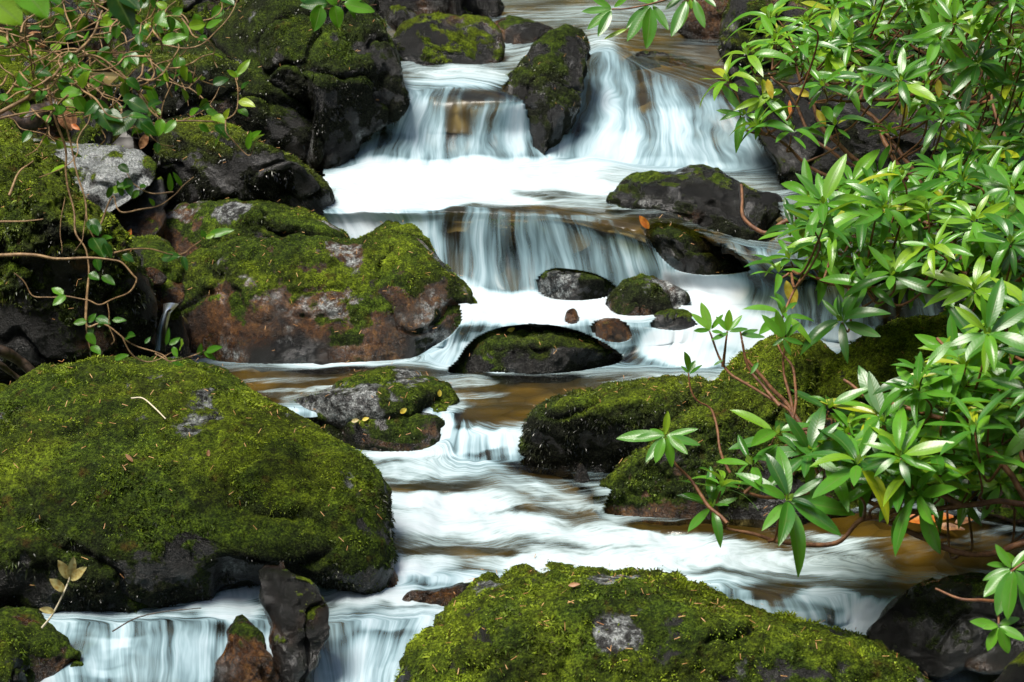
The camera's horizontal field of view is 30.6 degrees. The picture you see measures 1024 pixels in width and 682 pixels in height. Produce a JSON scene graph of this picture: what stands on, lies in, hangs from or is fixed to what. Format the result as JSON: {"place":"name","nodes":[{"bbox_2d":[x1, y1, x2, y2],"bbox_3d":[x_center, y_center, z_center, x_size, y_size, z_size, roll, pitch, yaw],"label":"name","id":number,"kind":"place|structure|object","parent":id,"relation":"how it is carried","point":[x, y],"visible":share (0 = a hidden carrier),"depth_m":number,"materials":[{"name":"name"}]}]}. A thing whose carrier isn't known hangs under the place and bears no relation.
{"place":"outdoors","nodes":[
{"label":"outdoors","id":0,"kind":"place"},
{"bbox_2d":[154,303,177,350],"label":"water","id":1,"kind":"structure","parent":0,"point":[171,306],"depth_m":5.21,"materials":[{"name":"grey liquid"}]},
{"bbox_2d":[300,0,375,30],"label":"evergreen sprig","id":2,"kind":"object","parent":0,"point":[318,16],"visible":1,"depth_m":3.88,"materials":[{"name":"green plant"}]},
{"bbox_2d":[0,0,1023,681],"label":"water","id":3,"kind":"structure","parent":0,"point":[372,192],"depth_m":5.48,"materials":[{"name":"white liquid"}]},
{"bbox_2d":[0,118,161,375],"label":"boulder","id":4,"kind":"object","parent":3,"relation":"in","point":[33,332],"visible":0.88,"depth_m":5.01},
{"bbox_2d":[112,607,200,631],"bbox_3d":[-0.750,0.588,3.952,0.189,0.050,0.007,-1,14,-4],"label":"twig","id":5,"kind":"object","parent":3,"relation":"on","point":[151,614],"visible":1,"depth_m":3.95,"materials":[{"name":"brown wood"}]},
{"bbox_2d":[147,307,190,358],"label":"boulder","id":6,"kind":"object","parent":3,"relation":"in","point":[176,327],"visible":0.23,"depth_m":5.33,"materials":[{"name":"black stone"}]},
{"bbox_2d":[153,279,184,312],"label":"boulder","id":7,"kind":"object","parent":6,"relation":"on","point":[168,291],"visible":0.52,"depth_m":5.29,"materials":[{"name":"brown stone"}]},
{"bbox_2d":[145,267,166,285],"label":"pebble","id":8,"kind":"object","parent":7,"relation":"on","point":[158,277],"visible":0.56,"depth_m":5.23,"materials":[{"name":"brown stone"}]},
{"bbox_2d":[128,234,185,282],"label":"boulder","id":9,"kind":"object","parent":7,"relation":"on","point":[173,270],"visible":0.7,"depth_m":5.38,"materials":[{"name":"green plant"}]},
{"bbox_2d":[212,614,279,681],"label":"boulder","id":10,"kind":"object","parent":3,"relation":"in","point":[246,656],"visible":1,"depth_m":3.83,"materials":[{"name":"brown stone"}]},
{"bbox_2d":[587,318,632,350],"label":"boulder","id":11,"kind":"object","parent":3,"relation":"in","point":[608,330],"visible":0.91,"depth_m":5.52,"materials":[{"name":"brown stone"}]},
{"bbox_2d":[909,513,953,523],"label":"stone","id":12,"kind":"object","parent":3,"relation":"on","point":[916,520],"visible":0.31,"depth_m":4.51,"materials":[{"name":"orange stone"}]},
{"bbox_2d":[936,522,964,529],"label":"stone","id":13,"kind":"object","parent":3,"relation":"on","point":[951,526],"visible":0.68,"depth_m":4.47,"materials":[{"name":"orange stone"}]},
{"bbox_2d":[955,517,972,523],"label":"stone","id":14,"kind":"object","parent":3,"relation":"on","point":[965,521],"visible":0.48,"depth_m":4.51,"materials":[{"name":"brown stone"}]},
{"bbox_2d":[0,0,1023,382],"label":"ground","id":15,"kind":"structure","parent":0,"point":[34,134],"depth_m":6.72,"materials":[{"name":"brown soil"}]},
{"bbox_2d":[27,31,107,139],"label":"leaf litter","id":16,"kind":"object","parent":15,"relation":"on","point":[41,46],"depth_m":6.86,"materials":[{"name":"brown plant"}]},
{"bbox_2d":[0,0,139,29],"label":"broadleaf sprig","id":17,"kind":"object","parent":15,"relation":"on","point":[123,12],"visible":1,"depth_m":2.60,"materials":[{"name":"green plant"}]},
{"bbox_2d":[0,0,263,177],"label":"evergreen shrub","id":18,"kind":"object","parent":15,"relation":"on","point":[105,116],"visible":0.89,"depth_m":3.70,"materials":[{"name":"green plant"}]},
{"bbox_2d":[0,76,233,365],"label":"creeper","id":19,"kind":"object","parent":18,"relation":"hanging from","point":[101,247],"visible":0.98,"depth_m":3.68,"materials":[{"name":"green plant"}]},
{"bbox_2d":[111,176,167,240],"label":"boulder","id":20,"kind":"object","parent":15,"relation":"on","point":[144,222],"visible":0.66,"depth_m":5.87,"materials":[{"name":"black stone"}]},
{"bbox_2d":[33,137,156,211],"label":"boulder","id":21,"kind":"object","parent":20,"relation":"on","point":[100,173],"visible":0.61,"depth_m":5.86,"materials":[{"name":"grey stone"}]},
{"bbox_2d":[0,99,57,133],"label":"rock","id":22,"kind":"object","parent":21,"relation":"on","point":[36,122],"visible":0.41,"depth_m":5.98,"materials":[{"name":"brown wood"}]},
{"bbox_2d":[58,108,76,130],"bbox_3d":[-1.375,-0.691,5.788,0.059,0.081,0.022,-4,15,-17],"label":"fallen leaf","id":23,"kind":"object","parent":21,"relation":"on","point":[69,121],"visible":0.56,"depth_m":5.79,"materials":[{"name":"brown plant"}]},
{"bbox_2d":[71,124,79,129],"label":"fallen leaf","id":24,"kind":"object","parent":21,"relation":"on","point":[75,126],"visible":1,"depth_m":5.69,"materials":[{"name":"orange plant"}]},
{"bbox_2d":[72,110,112,144],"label":"boulder","id":25,"kind":"object","parent":21,"relation":"on","point":[92,132],"visible":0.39,"depth_m":6.07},
{"bbox_2d":[139,134,148,148],"bbox_3d":[-1.119,-0.608,5.689,0.032,0.048,0.010,0,14,0],"label":"fallen leaf","id":26,"kind":"object","parent":21,"relation":"on","point":[143,140],"visible":0.84,"depth_m":5.69,"materials":[{"name":"brown plant"}]},
{"bbox_2d":[484,215,563,278],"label":"boulder","id":27,"kind":"object","parent":15,"relation":"on","point":[502,241],"visible":0.22,"depth_m":5.93,"materials":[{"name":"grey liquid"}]},
{"bbox_2d":[2,0,1023,681],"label":"streambed","id":28,"kind":"structure","parent":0,"point":[914,560],"depth_m":5.50,"materials":[{"name":"stone"}]},
{"bbox_2d":[0,383,7,392],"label":"boulder","id":29,"kind":"object","parent":28,"relation":"on","point":[2,386],"visible":0.1,"depth_m":4.89,"materials":[{"name":"green plant"}]},
{"bbox_2d":[0,620,34,681],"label":"boulder","id":30,"kind":"object","parent":28,"relation":"on","point":[15,658],"visible":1,"depth_m":3.72,"materials":[{"name":"green plant"}]},
{"bbox_2d":[39,556,86,627],"bbox_3d":[-0.900,0.506,3.758,0.098,0.155,0.031,-3,14,-11],"label":"fallen twig","id":31,"kind":"object","parent":30,"relation":"on","point":[71,571],"visible":1,"depth_m":3.75,"materials":[{"name":"beige plant"}]},
{"bbox_2d":[0,606,91,681],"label":"boulder","id":32,"kind":"object","parent":28,"relation":"on","point":[53,651],"visible":0.62,"depth_m":3.99,"materials":[{"name":"green plant"}]},
{"bbox_2d":[0,43,98,141],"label":"boulder","id":33,"kind":"object","parent":28,"relation":"on","point":[21,63],"visible":0.27,"depth_m":6.49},
{"bbox_2d":[23,0,139,71],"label":"boulder","id":34,"kind":"object","parent":28,"relation":"on","point":[94,43],"visible":0.2,"depth_m":7.25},
{"bbox_2d":[80,636,130,681],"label":"waterfall","id":35,"kind":"structure","parent":28,"relation":"on","point":[84,650],"depth_m":4.08,"materials":[{"name":"white liquid"}]},
{"bbox_2d":[67,353,198,363],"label":"boulder","id":36,"kind":"object","parent":28,"relation":"on","point":[130,357],"visible":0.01,"depth_m":5.15,"materials":[{"name":"green plant"}]},
{"bbox_2d":[133,13,195,46],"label":"boulder","id":37,"kind":"object","parent":28,"relation":"on","point":[152,38],"visible":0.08,"depth_m":7.21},
{"bbox_2d":[137,0,239,37],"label":"boulder","id":38,"kind":"object","parent":28,"relation":"on","point":[201,8],"visible":0.23,"depth_m":7.79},
{"bbox_2d":[0,354,399,619],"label":"boulder","id":39,"kind":"object","parent":28,"relation":"on","point":[194,535],"visible":0.9,"depth_m":4.22,"materials":[{"name":"green plant"}]},
{"bbox_2d":[0,361,19,378],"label":"dead branch","id":40,"kind":"object","parent":39,"relation":"on","point":[7,369],"visible":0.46,"depth_m":4.82,"materials":[{"name":"brown wood"}]},
{"bbox_2d":[0,345,34,372],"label":"dead branch","id":41,"kind":"object","parent":39,"relation":"on","point":[18,360],"visible":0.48,"depth_m":4.86,"materials":[{"name":"brown wood"}]},
{"bbox_2d":[125,454,132,461],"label":"fallen leaf","id":42,"kind":"object","parent":39,"relation":"on","point":[128,457],"visible":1,"depth_m":4.25,"materials":[{"name":"brown plant"}]},
{"bbox_2d":[131,397,165,418],"bbox_3d":[-0.858,0.158,4.456,0.128,0.031,0.025,11,18,38],"label":"twig","id":43,"kind":"object","parent":39,"relation":"on","point":[149,403],"visible":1,"depth_m":4.47,"materials":[{"name":"beige wood"}]},
{"bbox_2d":[109,34,312,162],"bbox_3d":[-1.038,-0.842,6.729,0.752,0.496,0.720,0,14,0],"label":"boulder","id":44,"kind":"object","parent":28,"relation":"on","point":[288,131],"visible":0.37,"depth_m":6.48,"materials":[{"name":"stone"}]},
{"bbox_2d":[153,114,334,215],"bbox_3d":[-0.873,-0.516,6.198,0.686,0.450,0.576,0,14,0],"label":"boulder","id":45,"kind":"object","parent":28,"relation":"on","point":[287,178],"visible":0.67,"depth_m":5.97,"materials":[{"name":"grey stone"}]},
{"bbox_2d":[162,198,351,256],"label":"boulder","id":46,"kind":"object","parent":28,"relation":"on","point":[186,223],"visible":0.52,"depth_m":5.86,"materials":[{"name":"green plant"}]},
{"bbox_2d":[258,561,329,681],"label":"boulder","id":47,"kind":"object","parent":28,"relation":"on","point":[295,609],"visible":1,"depth_m":3.90,"materials":[{"name":"grey stone"}]},
{"bbox_2d":[205,0,409,175],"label":"boulder","id":48,"kind":"object","parent":28,"relation":"on","point":[337,97],"visible":0.81,"depth_m":6.56,"materials":[{"name":"black stone"}]},
{"bbox_2d":[178,220,477,373],"bbox_3d":[-0.580,-0.060,5.816,0.982,0.560,0.698,0,14,0],"label":"boulder","id":49,"kind":"object","parent":28,"relation":"on","point":[240,315],"visible":0.66,"depth_m":5.61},
{"bbox_2d":[289,366,459,427],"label":"boulder","id":50,"kind":"object","parent":28,"relation":"on","point":[344,402],"visible":0.76,"depth_m":5.05,"materials":[{"name":"grey stone"}]},
{"bbox_2d":[400,408,406,413],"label":"fallen leaf","id":51,"kind":"object","parent":50,"relation":"on","point":[402,410],"visible":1,"depth_m":5.00,"materials":[{"name":"yellow plant"}]},
{"bbox_2d":[321,412,444,451],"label":"boulder","id":52,"kind":"object","parent":28,"relation":"on","point":[382,435],"visible":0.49,"depth_m":5.00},
{"bbox_2d":[388,570,397,587],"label":"boulder","id":53,"kind":"object","parent":28,"relation":"on","point":[393,581],"visible":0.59,"depth_m":4.27,"materials":[{"name":"stone"}]},
{"bbox_2d":[386,4,415,30],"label":"boulder","id":54,"kind":"object","parent":28,"relation":"on","point":[397,15],"visible":0.88,"depth_m":7.57,"materials":[{"name":"grey stone"}]},
{"bbox_2d":[402,582,469,606],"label":"boulder","id":55,"kind":"object","parent":28,"relation":"on","point":[442,596],"visible":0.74,"depth_m":4.18,"materials":[{"name":"brown stone"}]},
{"bbox_2d":[378,0,504,27],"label":"boulder","id":56,"kind":"object","parent":28,"relation":"on","point":[493,9],"visible":0.34,"depth_m":8.17,"materials":[{"name":"grey stone"}]},
{"bbox_2d":[392,11,505,73],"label":"boulder","id":57,"kind":"object","parent":28,"relation":"on","point":[434,39],"visible":0.67,"depth_m":7.24,"materials":[{"name":"stone"}]},
{"bbox_2d":[494,15,552,48],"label":"boulder","id":58,"kind":"object","parent":28,"relation":"on","point":[516,30],"visible":0.69,"depth_m":7.76,"materials":[{"name":"grey stone"}]},
{"bbox_2d":[450,326,624,382],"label":"boulder","id":59,"kind":"object","parent":28,"relation":"on","point":[521,351],"visible":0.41,"depth_m":5.49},
{"bbox_2d":[496,24,590,157],"bbox_3d":[0.158,-0.859,6.898,0.465,0.585,0.380,-13,19,-43],"label":"boulder","id":60,"kind":"object","parent":28,"relation":"on","point":[545,84],"visible":0.83,"depth_m":6.75,"materials":[{"name":"grey stone"}]},
{"bbox_2d":[565,308,578,323],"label":"pebble","id":61,"kind":"object","parent":28,"relation":"on","point":[571,316],"visible":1,"depth_m":5.52,"materials":[{"name":"brown stone"}]},
{"bbox_2d":[533,265,618,299],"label":"boulder","id":62,"kind":"object","parent":28,"relation":"on","point":[560,282],"visible":0.59,"depth_m":5.83,"materials":[{"name":"grey stone"}]},
{"bbox_2d":[574,463,589,489],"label":"boulder","id":63,"kind":"object","parent":28,"relation":"on","point":[581,476],"visible":1,"depth_m":4.80,"materials":[{"name":"grey stone"}]},
{"bbox_2d":[508,373,712,485],"bbox_3d":[0.297,0.277,4.967,0.650,0.362,0.343,-3,14,-13],"label":"boulder","id":64,"kind":"object","parent":28,"relation":"on","point":[572,430],"visible":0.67,"depth_m":4.83,"materials":[{"name":"green plant"}]},
{"bbox_2d":[605,273,690,320],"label":"boulder","id":65,"kind":"object","parent":28,"relation":"on","point":[640,294],"visible":0.88,"depth_m":5.64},
{"bbox_2d":[582,0,715,47],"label":"rhododendron","id":66,"kind":"object","parent":28,"relation":"on","point":[645,16],"visible":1,"depth_m":4.67,"materials":[{"name":"green plant"}]},
{"bbox_2d":[612,50,704,79],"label":"boulder","id":67,"kind":"object","parent":28,"relation":"on","point":[642,60],"visible":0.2,"depth_m":7.28,"materials":[{"name":"brown stone"}]},
{"bbox_2d":[391,559,930,681],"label":"boulder","id":68,"kind":"object","parent":28,"relation":"on","point":[714,646],"visible":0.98,"depth_m":3.81,"materials":[{"name":"green plant"}]},
{"bbox_2d":[0,10,948,681],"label":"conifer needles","id":69,"kind":"object","parent":68,"relation":"on","point":[448,402],"visible":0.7,"depth_m":4.64,"materials":[{"name":"brown plant"}]},
{"bbox_2d":[568,582,579,586],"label":"fallen leaf","id":70,"kind":"object","parent":68,"relation":"on","point":[573,584],"visible":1,"depth_m":3.94,"materials":[{"name":"beige plant"}]},
{"bbox_2d":[650,308,696,329],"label":"boulder","id":71,"kind":"object","parent":28,"relation":"on","point":[673,319],"visible":0.77,"depth_m":5.54,"materials":[{"name":"grey stone"}]},
{"bbox_2d":[641,217,747,274],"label":"boulder","id":72,"kind":"object","parent":28,"relation":"on","point":[672,246],"visible":0.64,"depth_m":5.74,"materials":[{"name":"stone"}]},
{"bbox_2d":[639,216,649,228],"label":"fallen leaf","id":73,"kind":"object","parent":72,"relation":"on","point":[644,222],"visible":1,"depth_m":5.33,"materials":[{"name":"orange plant"}]},
{"bbox_2d":[606,164,784,251],"bbox_3d":[0.606,-0.407,6.147,0.604,0.321,0.418,0,14,0],"label":"boulder","id":74,"kind":"object","parent":28,"relation":"on","point":[703,196],"visible":0.66,"depth_m":6.00,"materials":[{"name":"grey stone"}]},
{"bbox_2d":[677,0,728,44],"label":"boulder","id":75,"kind":"object","parent":28,"relation":"on","point":[692,28],"visible":0.47,"depth_m":7.63,"materials":[{"name":"brown stone"}]},
{"bbox_2d":[591,333,871,527],"bbox_3d":[0.599,0.319,4.812,0.798,0.587,0.572,-8,16,-31],"label":"boulder","id":76,"kind":"object","parent":28,"relation":"on","point":[636,484],"visible":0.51,"depth_m":4.69,"materials":[{"name":"green plant"}]},
{"bbox_2d":[717,0,995,82],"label":"boulder","id":77,"kind":"object","parent":28,"relation":"on","point":[734,9],"visible":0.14,"depth_m":6.79,"materials":[{"name":"grey stone"}]},
{"bbox_2d":[724,66,1023,203],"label":"boulder","id":78,"kind":"object","parent":28,"relation":"on","point":[859,144],"visible":0.16,"depth_m":6.25,"materials":[{"name":"grey stone"}]},
{"bbox_2d":[699,0,1023,237],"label":"rhododendron","id":79,"kind":"object","parent":78,"relation":"on","point":[968,128],"visible":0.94,"depth_m":5.00,"materials":[{"name":"green plant"}]},
{"bbox_2d":[788,100,791,117],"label":"fallen leaf","id":80,"kind":"object","parent":79,"relation":"hanging from","point":[789,108],"visible":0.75,"depth_m":4.99,"materials":[{"name":"orange plant"}]},
{"bbox_2d":[814,304,1010,508],"bbox_3d":[1.220,0.162,4.907,1.045,0.578,0.603,-5,15,-20],"label":"boulder","id":81,"kind":"object","parent":28,"relation":"on","point":[877,357],"visible":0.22,"depth_m":4.73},
{"bbox_2d":[740,144,1023,363],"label":"rhododendron","id":82,"kind":"object","parent":81,"relation":"on","point":[854,198],"visible":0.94,"depth_m":4.47,"materials":[{"name":"green plant"}]},
{"bbox_2d":[866,572,1023,681],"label":"boulder","id":83,"kind":"object","parent":28,"relation":"on","point":[930,631],"visible":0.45,"depth_m":3.96,"materials":[{"name":"black stone"}]},
{"bbox_2d":[677,277,1023,576],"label":"rhododendron","id":84,"kind":"object","parent":83,"relation":"on","point":[889,454],"visible":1,"depth_m":3.88,"materials":[{"name":"green plant"}]},
{"bbox_2d":[616,411,727,523],"bbox_3d":[0.335,0.260,3.897,0.244,0.209,0.098,3,14,11],"label":"rhododendron","id":85,"kind":"object","parent":84,"relation":"attached to","point":[676,439],"visible":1,"depth_m":3.88,"materials":[{"name":"green plant"}]},
{"bbox_2d":[681,352,730,472],"bbox_3d":[0.438,0.152,4.132,0.151,0.253,0.046,13,19,41],"label":"rhododendron","id":86,"kind":"object","parent":84,"relation":"attached to","point":[691,367],"visible":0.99,"depth_m":4.14,"materials":[{"name":"green plant"}]},
{"bbox_2d":[691,302,803,475],"bbox_3d":[0.518,0.094,4.033,0.272,0.332,0.138,9,17,32],"label":"rhododendron","id":87,"kind":"object","parent":84,"relation":"attached to","point":[779,327],"visible":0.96,"depth_m":4.02,"materials":[{"name":"green plant"}]},
{"bbox_2d":[935,544,1023,652],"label":"rhododendron","id":88,"kind":"object","parent":83,"relation":"on","point":[1002,583],"visible":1,"depth_m":3.51,"materials":[{"name":"green plant"}]},
{"bbox_2d":[964,626,1023,674],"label":"boulder","id":89,"kind":"object","parent":83,"relation":"on","point":[996,659],"visible":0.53,"depth_m":3.88,"materials":[{"name":"grey stone"}]},
{"bbox_2d":[976,478,1023,524],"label":"boulder","id":90,"kind":"object","parent":28,"relation":"on","point":[1005,513],"visible":0.14,"depth_m":4.54,"materials":[{"name":"green plant"}]},
{"bbox_2d":[994,651,1023,681],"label":"boulder","id":91,"kind":"object","parent":28,"relation":"on","point":[1013,670],"visible":1,"depth_m":3.69,"materials":[{"name":"grey stone"}]}
]}

